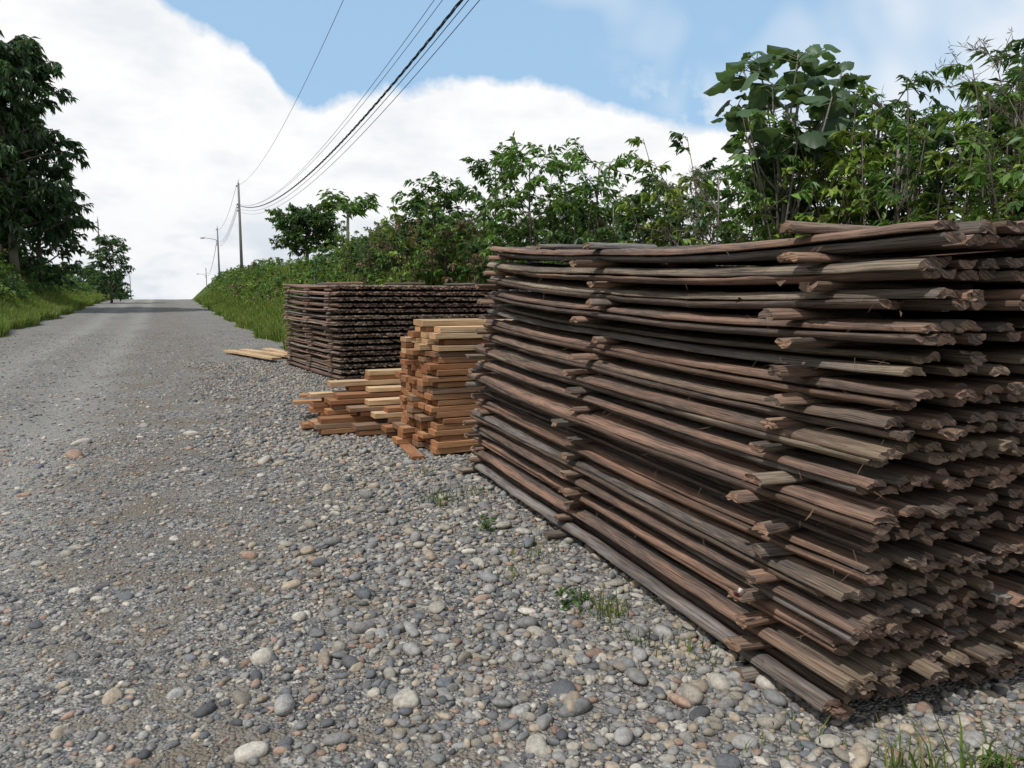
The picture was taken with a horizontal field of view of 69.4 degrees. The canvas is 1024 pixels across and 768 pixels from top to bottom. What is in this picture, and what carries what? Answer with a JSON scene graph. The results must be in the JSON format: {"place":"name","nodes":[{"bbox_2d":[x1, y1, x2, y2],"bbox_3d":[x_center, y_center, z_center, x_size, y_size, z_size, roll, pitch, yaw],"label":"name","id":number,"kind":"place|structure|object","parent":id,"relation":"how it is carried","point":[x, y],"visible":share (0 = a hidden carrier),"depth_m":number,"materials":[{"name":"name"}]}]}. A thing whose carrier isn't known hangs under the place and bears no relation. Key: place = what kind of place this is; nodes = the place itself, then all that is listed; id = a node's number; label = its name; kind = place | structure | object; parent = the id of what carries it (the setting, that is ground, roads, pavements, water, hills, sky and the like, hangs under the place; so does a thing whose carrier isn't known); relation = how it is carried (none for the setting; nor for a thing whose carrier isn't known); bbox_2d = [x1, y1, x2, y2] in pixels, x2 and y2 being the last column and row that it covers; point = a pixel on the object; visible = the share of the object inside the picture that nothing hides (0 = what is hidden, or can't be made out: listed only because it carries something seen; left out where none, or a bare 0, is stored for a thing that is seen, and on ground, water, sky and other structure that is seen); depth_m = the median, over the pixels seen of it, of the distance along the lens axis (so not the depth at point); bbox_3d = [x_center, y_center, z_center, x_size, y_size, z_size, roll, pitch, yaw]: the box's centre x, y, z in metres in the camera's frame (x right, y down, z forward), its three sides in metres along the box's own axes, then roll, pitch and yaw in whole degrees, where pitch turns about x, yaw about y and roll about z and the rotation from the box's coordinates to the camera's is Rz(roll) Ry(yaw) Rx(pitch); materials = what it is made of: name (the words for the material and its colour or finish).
{"place":"outdoors","nodes":[
{"label":"outdoors","id":0,"kind":"place"},
{"bbox_2d":[0,246,493,351],"bbox_3d":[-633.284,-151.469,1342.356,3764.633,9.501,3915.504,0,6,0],"label":"grassy ground","id":1,"kind":"structure","parent":0,"point":[201,292],"depth_m":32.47,"materials":[{"name":"green plant"}]},
{"bbox_2d":[0,106,50,233],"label":"tall tree","id":2,"kind":"object","parent":1,"relation":"on","point":[29,169],"visible":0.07,"depth_m":50.35,"materials":[{"name":"green plant"}]},
{"bbox_2d":[0,242,92,304],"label":"roadside shrubs","id":3,"kind":"object","parent":1,"relation":"on","point":[31,281],"visible":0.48,"depth_m":47.99,"materials":[{"name":"green plant"}]},
{"bbox_2d":[0,181,93,288],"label":"tall tree","id":4,"kind":"object","parent":1,"relation":"on","point":[39,261],"visible":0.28,"depth_m":53.13,"materials":[{"name":"green plant"}]},
{"bbox_2d":[0,30,101,273],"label":"tall tree","id":5,"kind":"object","parent":1,"relation":"on","point":[23,62],"visible":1,"depth_m":48.50,"materials":[{"name":"green plant"}]},
{"bbox_2d":[95,217,102,293],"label":"utility pole","id":6,"kind":"object","parent":1,"relation":"on","point":[97,222],"visible":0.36,"depth_m":88.43,"materials":[{"name":"concrete"}]},
{"bbox_2d":[45,262,231,298],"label":"distant trees","id":7,"kind":"object","parent":1,"relation":"on","point":[88,270],"visible":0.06,"depth_m":117.48,"materials":[{"name":"green plant"}]},
{"bbox_2d":[200,228,219,272],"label":"utility pole","id":8,"kind":"object","parent":1,"relation":"on","point":[217,241],"visible":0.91,"depth_m":118.19,"materials":[{"name":"concrete"}]},
{"bbox_2d":[236,181,242,267],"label":"utility pole","id":9,"kind":"object","parent":1,"relation":"on","point":[240,234],"visible":0.91,"depth_m":73.61,"materials":[{"name":"concrete"}]},
{"bbox_2d":[237,1,342,185],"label":"power line","id":10,"kind":"object","parent":9,"relation":"attached to","point":[304,83],"visible":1,"depth_m":29.51,"materials":[{"name":"black metal"}]},
{"bbox_2d":[237,0,442,205],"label":"power line","id":11,"kind":"object","parent":9,"relation":"attached to","point":[370,94],"visible":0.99,"depth_m":23.26,"materials":[{"name":"black metal"}]},
{"bbox_2d":[246,0,433,205],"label":"power line","id":12,"kind":"object","parent":9,"relation":"attached to","point":[369,88],"visible":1,"depth_m":22.57,"materials":[{"name":"black metal"}]},
{"bbox_2d":[237,0,462,207],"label":"power line","id":13,"kind":"object","parent":9,"relation":"attached to","point":[448,16],"visible":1,"depth_m":22.76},
{"bbox_2d":[239,0,468,210],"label":"power line","id":14,"kind":"object","parent":9,"relation":"attached to","point":[385,99],"visible":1,"depth_m":22.19,"materials":[{"name":"black rubber"}]},
{"bbox_2d":[241,0,479,213],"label":"power line","id":15,"kind":"object","parent":9,"relation":"attached to","point":[397,95],"visible":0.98,"depth_m":20.96,"materials":[{"name":"black rubber"}]},
{"bbox_2d":[264,201,345,260],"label":"rounded tree","id":16,"kind":"object","parent":1,"relation":"on","point":[305,221],"visible":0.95,"depth_m":44.34,"materials":[{"name":"green plant"}]},
{"bbox_2d":[204,236,469,310],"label":"roadside shrubs","id":17,"kind":"object","parent":1,"relation":"on","point":[238,285],"visible":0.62,"depth_m":41.52,"materials":[{"name":"green plant"}]},
{"bbox_2d":[316,188,381,240],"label":"umbrella tree","id":18,"kind":"object","parent":1,"relation":"on","point":[356,208],"visible":0.98,"depth_m":34.92,"materials":[{"name":"green plant"}]},
{"bbox_2d":[390,171,475,236],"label":"broadleaf tree","id":19,"kind":"object","parent":1,"relation":"on","point":[415,203],"visible":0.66,"depth_m":21.72,"materials":[{"name":"green plant"}]},
{"bbox_2d":[451,150,543,290],"bbox_3d":[-0.486,-3.016,17.978,2.412,5.102,2.008,5,8,39],"label":"broadleaf tree","id":20,"kind":"object","parent":1,"relation":"on","point":[482,171],"visible":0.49,"depth_m":17.72,"materials":[{"name":"green plant"}]},
{"bbox_2d":[471,131,589,276],"bbox_3d":[0.474,-2.810,16.455,2.683,5.066,2.498,1,7,12],"label":"broadleaf tree","id":21,"kind":"object","parent":1,"relation":"on","point":[530,185],"visible":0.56,"depth_m":15.92,"materials":[{"name":"green plant"}]},
{"bbox_2d":[537,137,639,263],"bbox_3d":[1.762,-2.559,15.104,2.257,4.738,2.326,-5,8,-38],"label":"broadleaf tree","id":22,"kind":"object","parent":1,"relation":"on","point":[576,166],"visible":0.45,"depth_m":14.79,"materials":[{"name":"green plant"}]},
{"bbox_2d":[583,207,645,242],"bbox_3d":[2.076,-1.958,14.543,1.464,3.524,1.341,-4,8,-33],"label":"bare shrub","id":23,"kind":"object","parent":1,"relation":"on","point":[605,225],"visible":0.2,"depth_m":14.19,"materials":[{"name":"green plant"}]},
{"bbox_2d":[305,63,1023,290],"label":"shrub thicket","id":24,"kind":"object","parent":1,"relation":"on","point":[396,242],"visible":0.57,"depth_m":9.92,"materials":[{"name":"green plant"}]},
{"bbox_2d":[603,154,742,245],"bbox_3d":[2.849,-2.091,13.236,2.642,3.983,2.379,0,6,0],"label":"broadleaf tree","id":25,"kind":"object","parent":1,"relation":"on","point":[648,178],"visible":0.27,"depth_m":13.07,"materials":[{"name":"green plant"}]},
{"bbox_2d":[637,165,759,266],"bbox_3d":[3.109,-1.757,11.689,2.241,3.731,1.986,0,6,0],"label":"bare shrub","id":26,"kind":"object","parent":1,"relation":"on","point":[692,216],"visible":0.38,"depth_m":11.51,"materials":[{"name":"green plant"}]},
{"bbox_2d":[739,103,830,239],"bbox_3d":[4.170,-2.041,11.112,1.880,4.124,1.652,-3,7,-22],"label":"shrub","id":27,"kind":"object","parent":1,"relation":"on","point":[814,125],"visible":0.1,"depth_m":10.62,"materials":[{"name":"green plant"}]},
{"bbox_2d":[703,44,875,238],"bbox_3d":[3.824,-2.178,10.409,2.120,5.102,2.122,-3,7,-25],"label":"leaved tree","id":28,"kind":"object","parent":1,"relation":"on","point":[827,104],"visible":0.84,"depth_m":10.02,"materials":[{"name":"green plant"}]},
{"bbox_2d":[733,126,891,265],"bbox_3d":[4.598,-2.155,11.788,2.654,3.756,2.511,0,6,0],"label":"broadleaf tree","id":29,"kind":"object","parent":1,"relation":"on","point":[806,204],"visible":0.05,"depth_m":11.06,"materials":[{"name":"green plant"}]},
{"bbox_2d":[810,114,923,224],"bbox_3d":[5.116,-2.027,10.913,1.630,3.814,1.924,3,7,27],"label":"shrub","id":30,"kind":"object","parent":1,"relation":"on","point":[869,210],"visible":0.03,"depth_m":10.61,"materials":[{"name":"green plant"}]},
{"bbox_2d":[802,70,962,225],"bbox_3d":[5.431,-2.315,10.749,2.833,4.221,2.839,0,6,0],"label":"broadleaf tree","id":31,"kind":"object","parent":1,"relation":"on","point":[887,112],"visible":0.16,"depth_m":10.21,"materials":[{"name":"green plant"}]},
{"bbox_2d":[839,120,954,225],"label":"leaved tree","id":32,"kind":"object","parent":1,"relation":"on","point":[897,130],"visible":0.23,"depth_m":9.94,"materials":[{"name":"green plant"}]},
{"bbox_2d":[860,86,982,220],"bbox_3d":[5.734,-2.325,10.615,1.696,3.680,1.554,0,6,0],"label":"shrub","id":33,"kind":"object","parent":1,"relation":"on","point":[925,153],"visible":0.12,"depth_m":10.37,"materials":[{"name":"green plant"}]},
{"bbox_2d":[876,111,1017,221],"bbox_3d":[6.345,-2.058,10.195,2.577,3.330,2.286,0,6,0],"label":"broadleaf tree","id":34,"kind":"object","parent":1,"relation":"on","point":[947,184],"visible":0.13,"depth_m":10.02,"materials":[{"name":"green plant"}]},
{"bbox_2d":[921,108,1021,202],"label":"leaved tree","id":35,"kind":"object","parent":1,"relation":"on","point":[945,138],"visible":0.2,"depth_m":9.52,"materials":[{"name":"green plant"}]},
{"bbox_2d":[929,27,1023,219],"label":"leafy shrub","id":36,"kind":"object","parent":1,"relation":"on","point":[1001,110],"visible":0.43,"depth_m":8.77,"materials":[{"name":"green plant"}]},
{"bbox_2d":[940,59,1023,217],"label":"broadleaf tree","id":37,"kind":"object","parent":1,"relation":"on","point":[1014,75],"visible":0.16,"depth_m":8.94,"materials":[{"name":"green plant"}]},
{"bbox_2d":[952,38,1023,209],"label":"broadleaf tree","id":38,"kind":"object","parent":1,"relation":"on","point":[1014,59],"visible":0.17,"depth_m":9.92,"materials":[{"name":"green plant"}]},
{"bbox_2d":[0,299,1023,767],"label":"gravel road","id":39,"kind":"structure","parent":0,"point":[132,319],"depth_m":3.89,"materials":[{"name":"grey gravel"}]},
{"bbox_2d":[86,234,135,302],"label":"broadleaf tree","id":40,"kind":"object","parent":39,"relation":"on","point":[118,275],"visible":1,"depth_m":69.86,"materials":[{"name":"green plant"}]},
{"bbox_2d":[223,348,289,359],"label":"wood planks","id":41,"kind":"object","parent":39,"relation":"on","point":[268,352],"visible":0.65,"depth_m":19.14,"materials":[{"name":"beige wood"}]},
{"bbox_2d":[282,282,518,379],"bbox_3d":[-2.512,-1.256,15.978,4.026,1.888,4.574,-4,7,-30],"label":"wood pole stack","id":42,"kind":"object","parent":39,"relation":"on","point":[341,330],"visible":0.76,"depth_m":14.24,"materials":[{"name":"brown wood"}]},
{"bbox_2d":[293,318,513,459],"bbox_3d":[-0.765,-0.130,8.629,3.199,1.305,3.086,-3,7,-23],"label":"lumber stack","id":43,"kind":"object","parent":39,"relation":"on","point":[421,397],"visible":0.56,"depth_m":7.37,"materials":[{"name":"brown wood"}]},
{"bbox_2d":[0,331,1023,767],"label":"gravel stones","id":44,"kind":"object","parent":39,"relation":"on","point":[568,699],"visible":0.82,"depth_m":3.35,"materials":[{"name":"grey gravel"}]},
{"bbox_2d":[294,380,1023,767],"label":"grass tufts","id":45,"kind":"object","parent":39,"relation":"on","point":[892,758],"visible":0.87,"depth_m":2.47,"materials":[{"name":"green plant"}]},
{"bbox_2d":[459,220,1023,728],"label":"wood pole stack","id":46,"kind":"object","parent":39,"relation":"on","point":[813,446],"visible":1,"depth_m":2.79,"materials":[{"name":"brown wood"}]},
{"bbox_2d":[733,588,744,597],"bbox_3d":[0.870,0.801,2.829,0.044,0.033,0.030,0,6,0],"label":"butterfly","id":47,"kind":"object","parent":46,"relation":"attached to","point":[739,592],"visible":1,"depth_m":2.83},
{"bbox_2d":[478,514,1023,767],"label":"weeds","id":48,"kind":"object","parent":39,"relation":"on","point":[996,756],"visible":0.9,"depth_m":3.61,"materials":[{"name":"green plant"}]},
{"bbox_2d":[0,0,1023,299],"label":"sky","id":49,"kind":"structure","parent":0,"point":[179,103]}
]}

